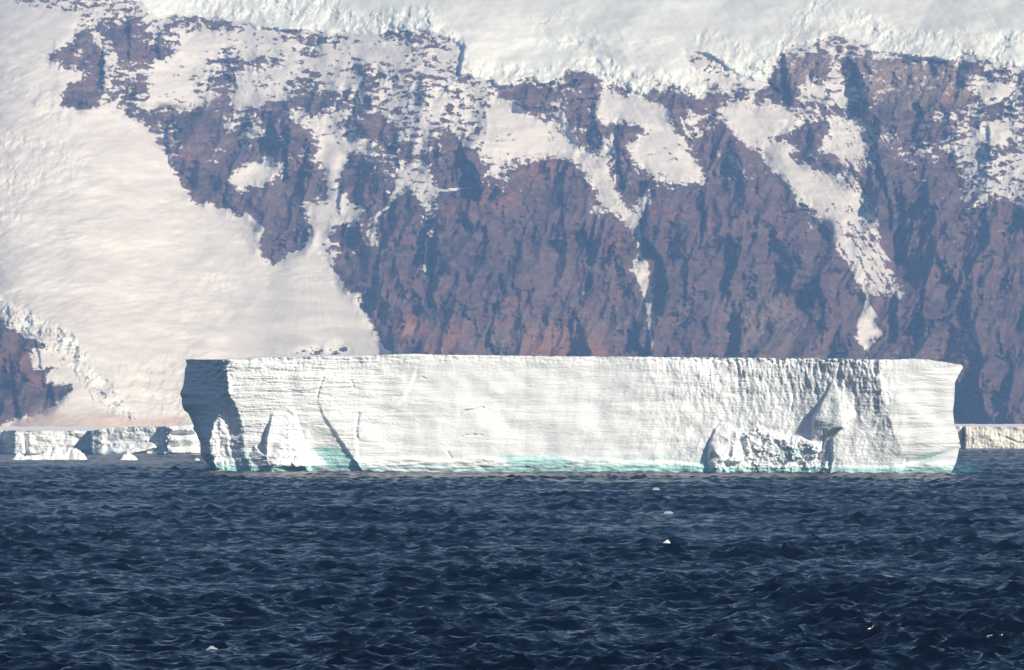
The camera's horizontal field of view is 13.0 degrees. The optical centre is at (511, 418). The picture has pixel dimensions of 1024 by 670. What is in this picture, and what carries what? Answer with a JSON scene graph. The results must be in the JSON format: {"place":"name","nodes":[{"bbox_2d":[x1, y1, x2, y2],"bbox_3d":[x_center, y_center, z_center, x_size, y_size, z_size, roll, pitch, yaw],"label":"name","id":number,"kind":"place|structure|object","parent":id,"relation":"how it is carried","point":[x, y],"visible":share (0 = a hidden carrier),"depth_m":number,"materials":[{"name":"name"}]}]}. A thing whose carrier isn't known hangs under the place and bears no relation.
{"place":"outdoors","nodes":[
{"label":"outdoors","id":0,"kind":"place"},
{"bbox_2d":[0,0,1023,425],"bbox_3d":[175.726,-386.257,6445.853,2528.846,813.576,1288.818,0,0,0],"label":"mountain","id":1,"kind":"structure","parent":0,"point":[834,194],"depth_m":6360.60,"materials":[{"name":"brown stone"}]},
{"bbox_2d":[0,0,389,426],"bbox_3d":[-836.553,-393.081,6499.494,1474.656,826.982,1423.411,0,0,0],"label":"glacier","id":2,"kind":"object","parent":1,"relation":"on","point":[131,275],"visible":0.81,"depth_m":6195.69,"materials":[{"name":"white snow"}]},
{"bbox_2d":[141,0,1023,98],"bbox_3d":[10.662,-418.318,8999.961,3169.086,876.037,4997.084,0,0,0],"label":"ice cap","id":3,"kind":"object","parent":1,"relation":"on","point":[637,46],"visible":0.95,"depth_m":6682.34,"materials":[{"name":"white snow"}]},
{"bbox_2d":[0,448,1023,669],"bbox_3d":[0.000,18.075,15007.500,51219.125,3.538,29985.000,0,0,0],"label":"sea","id":4,"kind":"structure","parent":0,"point":[145,561],"depth_m":532.23,"materials":[{"name":"liquid"}]},
{"bbox_2d":[13,445,86,459],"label":"ice floe","id":5,"kind":"object","parent":4,"relation":"on","point":[55,453],"visible":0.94,"depth_m":1976.77,"materials":[{"name":"white ice"}]},
{"bbox_2d":[0,424,200,453],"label":"iceberg","id":6,"kind":"object","parent":4,"relation":"on","point":[171,439],"visible":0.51,"depth_m":2321.46,"materials":[{"name":"white ice"}]},
{"bbox_2d":[121,449,137,459],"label":"ice floe","id":7,"kind":"object","parent":4,"relation":"on","point":[127,456],"visible":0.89,"depth_m":1957.79,"materials":[{"name":"white ice"}]},
{"bbox_2d":[180,354,962,473],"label":"iceberg","id":8,"kind":"object","parent":4,"relation":"on","point":[425,413],"visible":0.79,"depth_m":1510.69,"materials":[{"name":"white ice"}]},
{"bbox_2d":[954,424,1023,448],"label":"iceberg","id":9,"kind":"object","parent":4,"relation":"on","point":[990,435],"visible":0.34,"depth_m":2724.08,"materials":[{"name":"white ice"}]}
]}

